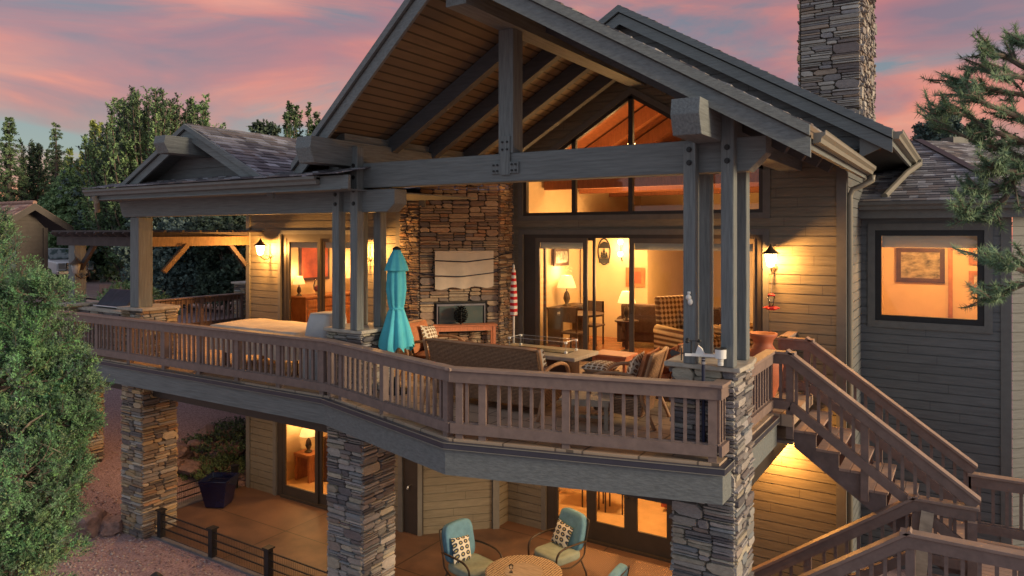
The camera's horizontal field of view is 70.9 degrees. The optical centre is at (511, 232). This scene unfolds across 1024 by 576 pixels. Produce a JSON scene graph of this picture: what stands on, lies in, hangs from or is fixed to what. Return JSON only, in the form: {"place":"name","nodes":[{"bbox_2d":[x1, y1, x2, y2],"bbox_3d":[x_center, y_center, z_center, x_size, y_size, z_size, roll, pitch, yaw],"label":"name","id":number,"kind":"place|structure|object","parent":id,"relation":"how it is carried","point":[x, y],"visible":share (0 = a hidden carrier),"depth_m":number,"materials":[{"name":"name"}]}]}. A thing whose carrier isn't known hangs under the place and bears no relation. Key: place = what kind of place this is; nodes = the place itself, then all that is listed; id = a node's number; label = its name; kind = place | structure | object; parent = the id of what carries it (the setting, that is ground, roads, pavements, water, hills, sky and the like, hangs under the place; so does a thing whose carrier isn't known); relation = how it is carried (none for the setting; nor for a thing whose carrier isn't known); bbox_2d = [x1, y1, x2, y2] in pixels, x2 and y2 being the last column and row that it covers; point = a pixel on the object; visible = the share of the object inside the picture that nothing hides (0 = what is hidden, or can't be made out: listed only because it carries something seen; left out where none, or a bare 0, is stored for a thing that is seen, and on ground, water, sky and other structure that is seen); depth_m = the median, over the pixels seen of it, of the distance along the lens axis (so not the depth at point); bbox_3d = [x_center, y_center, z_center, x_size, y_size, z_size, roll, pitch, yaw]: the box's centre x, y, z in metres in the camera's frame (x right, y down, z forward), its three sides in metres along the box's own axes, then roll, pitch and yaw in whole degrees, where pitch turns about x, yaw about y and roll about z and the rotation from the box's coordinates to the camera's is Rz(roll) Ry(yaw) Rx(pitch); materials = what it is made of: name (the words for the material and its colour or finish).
{"place":"outdoors","nodes":[
{"label":"outdoors","id":0,"kind":"place"},
{"bbox_2d":[0,200,73,295],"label":"garage","id":1,"kind":"structure","parent":0,"point":[35,222],"depth_m":34.55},
{"bbox_2d":[77,306,178,350],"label":"grill island","id":2,"kind":"structure","parent":0,"point":[102,310],"depth_m":15.35,"materials":[{"name":"stone"}]},
{"bbox_2d":[93,289,154,308],"bbox_3d":[-8.501,1.432,15.782,1.150,0.376,0.803,0,0,32],"label":"covered grill","id":3,"kind":"object","parent":2,"relation":"on","point":[113,298],"visible":0.56,"depth_m":15.64,"materials":[{"name":"metal"}]},
{"bbox_2d":[47,273,231,310],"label":"driveway","id":4,"kind":"structure","parent":0,"point":[92,287],"depth_m":37.47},
{"bbox_2d":[48,248,95,280],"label":"pickup truck","id":5,"kind":"object","parent":4,"relation":"on","point":[58,260],"visible":0.42,"depth_m":42.33,"materials":[{"name":"silver metal"}]},
{"bbox_2d":[247,118,281,135],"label":"tree","id":6,"kind":"object","parent":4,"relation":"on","point":[272,128],"visible":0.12,"depth_m":49.26,"materials":[{"name":"green plant"}]},
{"bbox_2d":[282,100,320,138],"bbox_3d":[-10.651,-2.388,36.054,2.774,8.485,2.734,0,0,32],"label":"tree","id":7,"kind":"object","parent":4,"relation":"on","point":[288,116],"visible":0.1,"depth_m":35.67,"materials":[{"name":"green plant"}]},
{"bbox_2d":[155,485,670,575],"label":"patio","id":8,"kind":"structure","parent":0,"point":[291,529],"depth_m":14.18,"materials":[{"name":"concrete"}]},
{"bbox_2d":[151,485,263,575],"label":"patio kerb","id":9,"kind":"structure","parent":8,"relation":"on","point":[190,501],"depth_m":13.67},
{"bbox_2d":[155,507,327,575],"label":"patio fence","id":10,"kind":"object","parent":9,"relation":"on","point":[213,541],"visible":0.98,"depth_m":13.21,"materials":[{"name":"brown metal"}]},
{"bbox_2d":[198,472,238,507],"bbox_3d":[-6.463,5.690,15.869,0.643,0.620,0.643,0,0,4],"label":"blue planter","id":11,"kind":"object","parent":8,"relation":"on","point":[217,489],"visible":1,"depth_m":15.64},
{"bbox_2d":[178,450,245,481],"bbox_3d":[-7.270,5.540,17.507,1.894,0.512,1.874,0,0,32],"label":"shrub","id":12,"kind":"object","parent":11,"relation":"in","point":[241,460],"visible":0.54,"depth_m":17.30,"materials":[{"name":"green plant"}]},
{"bbox_2d":[439,518,502,575],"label":"terrace chair","id":13,"kind":"object","parent":8,"relation":"on","point":[458,541],"visible":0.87,"depth_m":12.03,"materials":[{"name":"fabric"}]},
{"bbox_2d":[485,555,562,575],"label":"round table","id":14,"kind":"object","parent":8,"relation":"on","point":[527,565],"visible":0.99,"depth_m":11.36,"materials":[{"name":"brown"}]},
{"bbox_2d":[559,546,671,575],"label":"door mat rug","id":15,"kind":"object","parent":8,"relation":"on","point":[596,562],"depth_m":12.91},
{"bbox_3d":[3.840,5.140,9.168,2.120,1.720,1.140,0,0,32],"label":"staircase","id":16,"kind":"object","parent":8,"relation":"on","visible":0},
{"bbox_2d":[798,526,912,575],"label":"stair railing","id":17,"kind":"object","parent":16,"relation":"attached to","point":[870,554],"visible":1,"depth_m":8.22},
{"bbox_2d":[0,247,1012,575],"bbox_3d":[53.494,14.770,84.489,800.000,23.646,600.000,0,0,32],"label":"ground","id":18,"kind":"structure","parent":0,"point":[190,419],"depth_m":15.47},
{"bbox_2d":[0,117,33,201],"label":"tree","id":19,"kind":"object","parent":18,"relation":"on","point":[8,184],"visible":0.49,"depth_m":51.88,"materials":[{"name":"green plant"}]},
{"bbox_2d":[0,137,65,201],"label":"tree","id":20,"kind":"object","parent":18,"relation":"on","point":[33,157],"visible":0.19,"depth_m":55.15,"materials":[{"name":"green plant"}]},
{"bbox_2d":[35,122,65,201],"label":"tree","id":21,"kind":"object","parent":18,"relation":"on","point":[55,157],"visible":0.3,"depth_m":53.87,"materials":[{"name":"green plant"}]},
{"bbox_2d":[0,205,114,575],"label":"juniper tree","id":22,"kind":"object","parent":18,"relation":"on","point":[34,526],"visible":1,"depth_m":7.55,"materials":[{"name":"green plant"}]},
{"bbox_2d":[37,166,105,275],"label":"tree","id":23,"kind":"object","parent":18,"relation":"on","point":[52,203],"visible":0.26,"depth_m":48.90,"materials":[{"name":"green plant"}]},
{"bbox_2d":[52,299,104,462],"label":"stone pier","id":24,"kind":"structure","parent":18,"relation":"on","point":[97,448],"depth_m":16.14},
{"bbox_2d":[69,245,85,302],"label":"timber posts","id":25,"kind":"object","parent":24,"relation":"on","point":[78,252],"visible":0.63,"depth_m":16.07,"materials":[{"name":"paint"}]},
{"bbox_2d":[58,218,116,277],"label":"tree","id":26,"kind":"object","parent":18,"relation":"on","point":[94,258],"visible":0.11,"depth_m":44.73,"materials":[{"name":"green plant"}]},
{"bbox_2d":[65,119,110,219],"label":"tree","id":27,"kind":"object","parent":18,"relation":"on","point":[70,151],"visible":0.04,"depth_m":51.38,"materials":[{"name":"green plant"}]},
{"bbox_2d":[69,505,110,537],"bbox_3d":[-8.575,5.856,14.588,0.705,0.667,0.994,5,-10,-4],"label":"boulder","id":28,"kind":"object","parent":18,"relation":"on","point":[91,524],"visible":0.56,"depth_m":14.27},
{"bbox_2d":[52,117,168,282],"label":"tree","id":29,"kind":"object","parent":18,"relation":"on","point":[101,270],"visible":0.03,"depth_m":43.03,"materials":[{"name":"green plant"}]},
{"bbox_2d":[100,515,123,535],"bbox_3d":[-8.056,5.928,14.605,0.471,0.347,0.655,0,0,-8],"label":"boulder","id":30,"kind":"object","parent":18,"relation":"on","point":[113,526],"visible":0.73,"depth_m":14.37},
{"bbox_2d":[80,97,159,282],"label":"tree","id":31,"kind":"object","parent":18,"relation":"on","point":[118,104],"visible":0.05,"depth_m":40.70,"materials":[{"name":"green plant"}]},
{"bbox_2d":[17,428,243,575],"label":"gravel stones","id":32,"kind":"object","parent":18,"relation":"on","point":[122,558],"visible":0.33,"depth_m":13.35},
{"bbox_2d":[95,278,180,315],"bbox_3d":[-11.117,1.898,20.987,2.762,1.207,2.710,0,0,32],"label":"shrub","id":33,"kind":"object","parent":18,"relation":"on","point":[126,285],"visible":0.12,"depth_m":20.97,"materials":[{"name":"green plant"}]},
{"bbox_2d":[111,217,174,286],"bbox_3d":[-16.087,0.584,32.000,3.230,5.132,3.364,0,0,32],"label":"tree","id":34,"kind":"object","parent":18,"relation":"on","point":[121,250],"visible":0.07,"depth_m":31.05,"materials":[{"name":"green plant"}]},
{"bbox_2d":[80,85,206,265],"bbox_3d":[-17.665,-1.769,35.899,6.531,11.259,6.626,0,0,32],"label":"tree","id":35,"kind":"object","parent":18,"relation":"on","point":[136,144],"visible":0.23,"depth_m":34.31,"materials":[{"name":"green plant"}]},
{"bbox_2d":[117,303,179,538],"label":"stone pier","id":36,"kind":"structure","parent":18,"relation":"on","point":[149,454],"depth_m":14.40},
{"bbox_2d":[130,217,152,307],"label":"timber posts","id":37,"kind":"object","parent":36,"relation":"on","point":[141,262],"visible":1,"depth_m":14.42,"materials":[{"name":"paint"}]},
{"bbox_2d":[153,216,209,312],"bbox_3d":[-12.204,0.972,26.927,3.674,4.466,3.526,0,0,-33],"label":"tree","id":38,"kind":"object","parent":18,"relation":"on","point":[178,278],"visible":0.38,"depth_m":26.16,"materials":[{"name":"green plant"}]},
{"bbox_2d":[177,458,203,476],"bbox_3d":[-7.730,5.588,17.122,0.881,0.380,0.733,8,3,16],"label":"boulder","id":39,"kind":"object","parent":18,"relation":"on","point":[187,467],"visible":0.67,"depth_m":16.86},
{"bbox_2d":[158,93,225,134],"bbox_3d":[-16.655,-1.682,38.001,3.426,11.453,4.767,0,0,-2],"label":"tree","id":40,"kind":"object","parent":18,"relation":"on","point":[196,109],"visible":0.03,"depth_m":37.31,"materials":[{"name":"green plant"}]},
{"bbox_2d":[178,416,245,453],"bbox_3d":[-7.247,5.113,18.812,3.061,0.513,3.053,0,0,32],"label":"shrub","id":41,"kind":"object","parent":18,"relation":"on","point":[223,426],"visible":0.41,"depth_m":18.03,"materials":[{"name":"green plant"}]},
{"bbox_2d":[182,215,245,315],"bbox_3d":[-10.199,1.213,25.999,3.080,4.325,3.096,0,0,32],"label":"tree","id":42,"kind":"object","parent":18,"relation":"on","point":[221,268],"visible":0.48,"depth_m":25.34,"materials":[{"name":"green plant"}]},
{"bbox_2d":[323,322,395,575],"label":"stone pier","id":43,"kind":"structure","parent":18,"relation":"on","point":[361,495],"depth_m":11.23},
{"bbox_2d":[332,146,385,330],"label":"timber posts","id":44,"kind":"object","parent":43,"relation":"on","point":[358,269],"visible":0.82,"depth_m":11.20,"materials":[{"name":"paint"}]},
{"bbox_2d":[82,0,1023,575],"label":"house","id":45,"kind":"structure","parent":18,"relation":"on","point":[530,134],"depth_m":12.53,"materials":[{"name":"wood"}]},
{"bbox_2d":[50,230,263,272],"bbox_3d":[-8.068,0.389,16.512,3.700,0.897,3.230,0,0,32],"label":"pergola","id":46,"kind":"object","parent":45,"relation":"attached to","point":[94,239],"visible":0.9,"depth_m":15.61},
{"bbox_2d":[282,424,318,503],"bbox_3d":[-4.738,4.850,16.117,1.150,2.200,0.045,0,0,32],"label":"door panel","id":47,"kind":"structure","parent":45,"relation":"in","point":[292,491],"depth_m":16.13,"materials":[{"name":"black"}]},
{"bbox_2d":[287,238,320,320],"bbox_3d":[-4.639,1.290,16.069,1.070,2.340,0.070,0,0,32],"label":"door panel","id":48,"kind":"structure","parent":45,"relation":"in","point":[291,242],"depth_m":16.10,"materials":[{"name":"brown wood"}]},
{"bbox_2d":[294,448,314,483],"bbox_3d":[-4.954,5.650,17.458,0.550,0.660,0.400,0,0,32],"label":"nightstand","id":49,"kind":"object","parent":45,"relation":"on","point":[304,464],"visible":0.71,"depth_m":17.41,"materials":[{"name":"brown wood"}]},
{"bbox_2d":[299,248,329,280],"bbox_3d":[-5.054,0.675,18.409,0.044,1.050,1.000,0,0,32],"label":"framed picture","id":50,"kind":"object","parent":45,"relation":"attached to","point":[307,263],"visible":0.46,"depth_m":18.27,"materials":[{"name":"paper"}]},
{"bbox_2d":[291,290,349,322],"bbox_3d":[-4.636,2.005,18.559,0.590,0.910,2.300,0,0,32],"label":"sideboard","id":51,"kind":"object","parent":45,"relation":"on","point":[304,306],"visible":0.23,"depth_m":17.70,"materials":[{"name":"brown wood"}]},
{"bbox_2d":[319,431,327,505],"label":"door panel","id":52,"kind":"structure","parent":45,"relation":"in","point":[322,497],"depth_m":15.81,"materials":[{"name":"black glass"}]},
{"bbox_2d":[321,238,349,311],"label":"door panel","id":53,"kind":"structure","parent":45,"relation":"in","point":[325,243],"depth_m":15.78,"materials":[{"name":"brown wood"}]},
{"bbox_2d":[70,333,812,504],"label":"deck","id":54,"kind":"structure","parent":45,"relation":"attached to","point":[663,478],"depth_m":9.32,"materials":[{"name":"paint"}]},
{"bbox_2d":[40,310,328,394],"bbox_3d":[-6.485,2.090,13.320,8.715,0.901,0.155,0,0,31],"label":"deck railing","id":55,"kind":"object","parent":54,"relation":"on","point":[237,370],"visible":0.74,"depth_m":12.59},
{"bbox_2d":[154,293,243,325],"bbox_3d":[-8.430,2.089,18.091,0.155,0.902,4.074,0,0,32],"label":"deck railing","id":56,"kind":"object","parent":54,"relation":"on","point":[201,300],"visible":0.48,"depth_m":18.86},
{"bbox_2d":[210,318,306,375],"bbox_3d":[-4.405,2.103,13.472,2.488,0.795,1.315,0,0,32],"label":"covered table","id":57,"kind":"object","parent":54,"relation":"on","point":[279,326],"visible":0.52,"depth_m":13.22,"materials":[{"name":"beige fabric"}]},
{"bbox_2d":[303,311,346,379],"bbox_3d":[-3.213,1.925,12.235,0.662,1.186,0.644,0,0,22],"label":"covered chair","id":58,"kind":"object","parent":54,"relation":"on","point":[317,322],"visible":0.29,"depth_m":11.94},
{"bbox_2d":[323,339,452,436],"bbox_3d":[-1.780,2.089,9.938,0.155,0.901,3.212,0,0,-42],"label":"deck railing","id":59,"kind":"object","parent":54,"relation":"on","point":[385,361],"visible":0.95,"depth_m":9.76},
{"bbox_2d":[378,246,414,395],"bbox_3d":[-1.803,1.355,11.248,0.569,2.290,0.567,0,0,32],"label":"closed umbrella","id":60,"kind":"object","parent":54,"relation":"on","point":[396,333],"visible":0.93,"depth_m":11.15,"materials":[{"name":"teal fabric"}]},
{"bbox_2d":[399,319,464,379],"bbox_3d":[-1.352,2.021,12.388,0.949,0.979,0.810,0,0,24],"label":"wicker armchair","id":61,"kind":"object","parent":54,"relation":"on","point":[421,329],"visible":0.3,"depth_m":12.32,"materials":[{"name":"orange fabric"}]},
{"bbox_2d":[432,323,497,343],"bbox_3d":[-0.921,2.144,14.090,1.240,0.711,0.320,0,0,-13],"label":"console bench","id":62,"kind":"object","parent":54,"relation":"on","point":[491,327],"visible":0.68,"depth_m":14.01,"materials":[{"name":"brown wood"}]},
{"bbox_2d":[423,337,569,421],"bbox_3d":[-0.245,2.021,10.418,2.000,0.979,0.949,0,0,32],"label":"wicker sofa","id":63,"kind":"object","parent":54,"relation":"on","point":[466,353],"visible":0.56,"depth_m":10.00,"materials":[{"name":"brown wicker"}]},
{"bbox_2d":[510,264,516,342],"bbox_3d":[0.034,1.560,14.296,0.145,1.880,0.143,0,0,2],"label":"closed umbrella","id":64,"kind":"object","parent":54,"relation":"on","point":[513,301],"visible":0.85,"depth_m":14.26,"materials":[{"name":"fabric"}]},
{"bbox_2d":[507,334,598,372],"bbox_3d":[0.492,2.098,11.619,1.600,0.805,0.840,0,0,32],"label":"fire table","id":65,"kind":"object","parent":54,"relation":"on","point":[571,357],"visible":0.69,"depth_m":11.32,"materials":[{"name":"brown wood"}]},
{"bbox_2d":[445,366,722,462],"bbox_3d":[0.750,2.089,8.325,3.246,0.902,0.155,0,0,18],"label":"deck railing","id":66,"kind":"object","parent":54,"relation":"on","point":[462,426],"visible":0.97,"depth_m":8.27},
{"bbox_2d":[670,338,726,441],"bbox_3d":[2.067,1.790,8.005,0.616,1.220,0.192,0,0,11],"label":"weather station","id":67,"kind":"object","parent":66,"relation":"attached to","point":[720,354],"visible":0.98,"depth_m":7.94,"materials":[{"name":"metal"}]},
{"bbox_2d":[559,390,614,430],"bbox_3d":[0.999,2.308,9.430,0.660,0.385,0.603,0,0,14],"label":"coffee table","id":68,"kind":"object","parent":54,"relation":"on","point":[594,401],"visible":0.37,"depth_m":9.20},
{"bbox_2d":[580,360,620,375],"bbox_3d":[1.337,2.220,10.860,0.440,0.560,0.540,0,0,32],"label":"footstool","id":69,"kind":"object","parent":54,"relation":"on","point":[593,367],"visible":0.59,"depth_m":10.72,"materials":[{"name":"fabric"}]},
{"bbox_2d":[592,350,637,372],"bbox_3d":[1.725,2.265,12.164,0.660,0.470,0.500,0,0,32],"label":"side table","id":70,"kind":"object","parent":54,"relation":"on","point":[613,356],"visible":0.61,"depth_m":12.02,"materials":[{"name":"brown wood"}]},
{"bbox_2d":[590,346,670,430],"bbox_3d":[1.570,2.021,9.641,0.949,0.979,0.810,0,0,26],"label":"wicker armchair","id":71,"kind":"object","parent":54,"relation":"on","point":[650,364],"visible":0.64,"depth_m":9.34,"materials":[{"name":"orange fabric"}]},
{"bbox_2d":[710,378,731,457],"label":"deck railing","id":72,"kind":"object","parent":54,"relation":"on","point":[723,444],"visible":0.94,"depth_m":7.87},
{"bbox_2d":[750,349,775,425],"bbox_3d":[3.191,2.090,9.395,0.155,0.901,1.714,0,0,32],"label":"deck railing","id":73,"kind":"object","parent":54,"relation":"on","point":[762,391],"visible":0.51,"depth_m":9.62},
{"bbox_2d":[750,331,782,396],"bbox_3d":[3.804,2.007,10.906,0.580,0.985,0.580,0,0,32],"label":"terracotta urn","id":74,"kind":"object","parent":54,"relation":"on","point":[762,340],"visible":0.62,"depth_m":10.76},
{"bbox_2d":[770,349,796,439],"bbox_3d":[3.736,2.240,10.003,0.394,1.200,0.155,0,0,32],"label":"deck railing","id":75,"kind":"object","parent":54,"relation":"on","point":[781,357],"visible":0.78,"depth_m":9.93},
{"bbox_2d":[779,336,814,394],"bbox_3d":[4.435,2.089,11.229,0.524,0.901,0.155,0,0,32],"label":"deck railing","id":76,"kind":"object","parent":54,"relation":"on","point":[796,343],"visible":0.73,"depth_m":11.15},
{"bbox_2d":[434,251,493,289],"bbox_3d":[-0.951,0.735,14.290,1.170,0.764,0.136,0,0,-13],"label":"covered tv","id":77,"kind":"object","parent":45,"relation":"attached to","point":[442,268],"visible":1,"depth_m":14.23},
{"bbox_2d":[553,249,568,265],"bbox_3d":[1.127,0.550,16.507,0.044,0.400,0.700,0,0,32],"label":"framed picture","id":78,"kind":"object","parent":45,"relation":"attached to","point":[560,257],"visible":0.82,"depth_m":16.44,"materials":[{"name":"paper"}]},
{"bbox_2d":[535,238,587,358],"bbox_3d":[0.974,1.280,14.372,1.170,2.360,0.132,0,0,32],"label":"door panel","id":79,"kind":"structure","parent":45,"relation":"in","point":[540,243],"depth_m":14.37,"materials":[{"name":"wood"}]},
{"bbox_2d":[546,303,582,344],"bbox_3d":[1.278,2.055,16.412,0.400,0.810,1.300,0,0,32],"label":"console table","id":80,"kind":"object","parent":45,"relation":"on","point":[553,324],"visible":0.62,"depth_m":15.93,"materials":[{"name":"brown wood"}]},
{"bbox_2d":[557,275,575,305],"bbox_3d":[1.241,1.305,16.317,0.437,0.690,0.437,0,0,32],"label":"table lamp","id":81,"kind":"object","parent":80,"relation":"on","point":[566,281],"visible":1,"depth_m":16.21,"materials":[{"name":"brown metal"}]},
{"bbox_2d":[543,238,595,358],"bbox_3d":[1.139,1.280,14.361,1.160,2.360,0.045,0,0,32],"label":"door panel","id":82,"kind":"structure","parent":45,"relation":"in","point":[589,239],"depth_m":14.05,"materials":[{"name":"wood"}]},
{"bbox_2d":[559,307,582,347],"bbox_3d":[1.262,1.985,14.706,0.440,0.950,0.440,0,0,37],"label":"dining chair","id":83,"kind":"object","parent":45,"relation":"on","point":[568,315],"visible":0.8,"depth_m":14.56,"materials":[{"name":"brown wood"}]},
{"bbox_2d":[555,487,589,538],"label":"door panel","id":84,"kind":"structure","parent":45,"relation":"in","point":[556,488],"depth_m":14.41,"materials":[{"name":"wood"}]},
{"bbox_2d":[588,300,604,345],"bbox_3d":[1.762,1.985,15.869,0.440,0.950,0.440,0,0,32],"label":"dining chair","id":85,"kind":"object","parent":45,"relation":"on","point":[599,306],"visible":0.46,"depth_m":15.93,"materials":[{"name":"brown wood"}]},
{"bbox_2d":[590,491,630,548],"bbox_3d":[1.872,4.795,13.789,0.850,2.330,0.107,0,0,32],"label":"door panel","id":86,"kind":"structure","parent":45,"relation":"in","point":[599,531],"depth_m":13.78,"materials":[{"name":"brown wood"}]},
{"bbox_2d":[626,267,644,287],"bbox_3d":[2.852,1.025,16.627,0.470,0.450,0.034,0,0,32],"label":"framed picture","id":87,"kind":"object","parent":45,"relation":"attached to","point":[639,277],"visible":0.82,"depth_m":16.58,"materials":[{"name":"paper"}]},
{"bbox_2d":[523,94,762,215],"bbox_3d":[2.274,-1.485,13.556,4.780,2.270,0.080,0,0,32],"label":"window","id":88,"kind":"structure","parent":45,"relation":"in","point":[630,99],"depth_m":13.56,"materials":[{"name":"brown glass"}]},
{"bbox_2d":[631,497,672,558],"bbox_3d":[2.586,4.795,13.337,0.840,2.330,0.107,0,0,32],"label":"door panel","id":89,"kind":"structure","parent":45,"relation":"in","point":[644,542],"depth_m":13.37,"materials":[{"name":"brown wood"}]},
{"bbox_2d":[629,238,682,361],"bbox_3d":[2.728,1.280,13.262,1.220,2.360,0.132,0,0,32],"label":"door panel","id":90,"kind":"structure","parent":45,"relation":"in","point":[675,244],"depth_m":13.54,"materials":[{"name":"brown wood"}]},
{"bbox_2d":[617,304,720,346],"bbox_3d":[3.485,1.985,15.490,2.352,0.950,1.007,0,0,22],"label":"sofa","id":91,"kind":"object","parent":45,"relation":"on","point":[644,315],"visible":0.4,"depth_m":15.30,"materials":[{"name":"fabric"}]},
{"bbox_2d":[653,295,720,352],"bbox_3d":[3.488,1.860,14.095,1.253,1.200,1.010,0,0,-28],"label":"armchair","id":92,"kind":"object","parent":45,"relation":"on","point":[668,329],"visible":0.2,"depth_m":14.15,"materials":[{"name":"brown fabric"}]},
{"bbox_2d":[713,239,756,330],"bbox_3d":[3.756,1.280,12.718,1.180,2.360,0.070,0,0,32],"label":"door panel","id":93,"kind":"structure","parent":45,"relation":"in","point":[716,242],"depth_m":12.41,"materials":[{"name":"brown wood"}]},
{"bbox_2d":[896,248,944,282],"bbox_3d":[8.677,0.685,15.293,0.900,0.730,0.054,0,0,32],"label":"framed picture","id":94,"kind":"object","parent":45,"relation":"attached to","point":[924,265],"visible":1,"depth_m":15.27,"materials":[{"name":"brown wood"}]},
{"bbox_2d":[875,230,983,325],"bbox_3d":[7.341,0.765,12.697,1.660,1.630,0.150,0,0,32],"label":"window","id":95,"kind":"structure","parent":45,"relation":"in","point":[883,238],"depth_m":12.70,"materials":[{"name":"black glass"}]},
{"bbox_2d":[664,353,756,575],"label":"stone pier","id":96,"kind":"structure","parent":18,"relation":"on","point":[712,540],"depth_m":8.20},
{"bbox_2d":[683,114,749,367],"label":"timber posts","id":97,"kind":"object","parent":96,"relation":"on","point":[698,253],"visible":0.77,"depth_m":8.21,"materials":[{"name":"paint"}]},
{"bbox_2d":[910,113,968,141],"bbox_3d":[20.305,-2.577,34.067,3.231,6.823,3.244,0,0,-28],"label":"tree","id":98,"kind":"object","parent":18,"relation":"on","point":[920,131],"visible":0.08,"depth_m":33.72,"materials":[{"name":"green plant"}]},
{"bbox_2d":[914,19,1023,311],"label":"pine tree","id":99,"kind":"object","parent":18,"relation":"on","point":[1012,164],"visible":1,"depth_m":4.24,"materials":[{"name":"green plant"}]},
{"bbox_2d":[968,521,976,575],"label":"newel post","id":100,"kind":"object","parent":18,"relation":"on","point":[972,536],"visible":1,"depth_m":8.68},
{"bbox_2d":[927,538,1023,575],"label":"stair landing","id":101,"kind":"object","parent":18,"relation":"on","point":[988,570],"depth_m":9.09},
{"bbox_2d":[794,410,964,574],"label":"staircase","id":102,"kind":"structure","parent":101,"relation":"on","point":[819,451],"depth_m":9.77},
{"bbox_2d":[752,492,918,575],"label":"stair railing","id":103,"kind":"object","parent":102,"relation":"attached to","point":[805,553],"visible":0.67,"depth_m":9.49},
{"bbox_2d":[785,349,980,575],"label":"stair railing","id":104,"kind":"object","parent":102,"relation":"attached to","point":[924,462],"visible":0.91,"depth_m":9.37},
{"bbox_2d":[805,336,977,521],"bbox_3d":[5.500,2.970,10.555,2.238,2.727,0.155,0,0,32],"label":"stair railing","id":105,"kind":"object","parent":102,"relation":"attached to","point":[921,430],"visible":0.74,"depth_m":10.50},
{"bbox_2d":[915,510,933,575],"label":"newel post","id":106,"kind":"object","parent":101,"relation":"on","point":[925,525],"visible":0.56,"depth_m":8.87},
{"bbox_2d":[907,493,979,575],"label":"deck railing","id":107,"kind":"object","parent":101,"relation":"on","point":[950,509],"visible":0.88,"depth_m":8.89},
{"bbox_2d":[899,527,1023,575],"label":"deck railing","id":108,"kind":"object","parent":101,"relation":"on","point":[979,553],"visible":0.99,"depth_m":7.75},
{"bbox_2d":[967,472,1023,540],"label":"deck railing","id":109,"kind":"object","parent":101,"relation":"on","point":[993,483],"visible":0.7,"depth_m":9.79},
{"bbox_2d":[0,0,1023,242],"label":"sky","id":110,"kind":"structure","parent":0,"point":[61,61],"materials":[{"name":"pink"}]},
{"bbox_2d":[528,507,589,575],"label":"terrace chair","id":111,"kind":"object","parent":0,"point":[569,540],"visible":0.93,"depth_m":12.52,"materials":[{"name":"fabric"}]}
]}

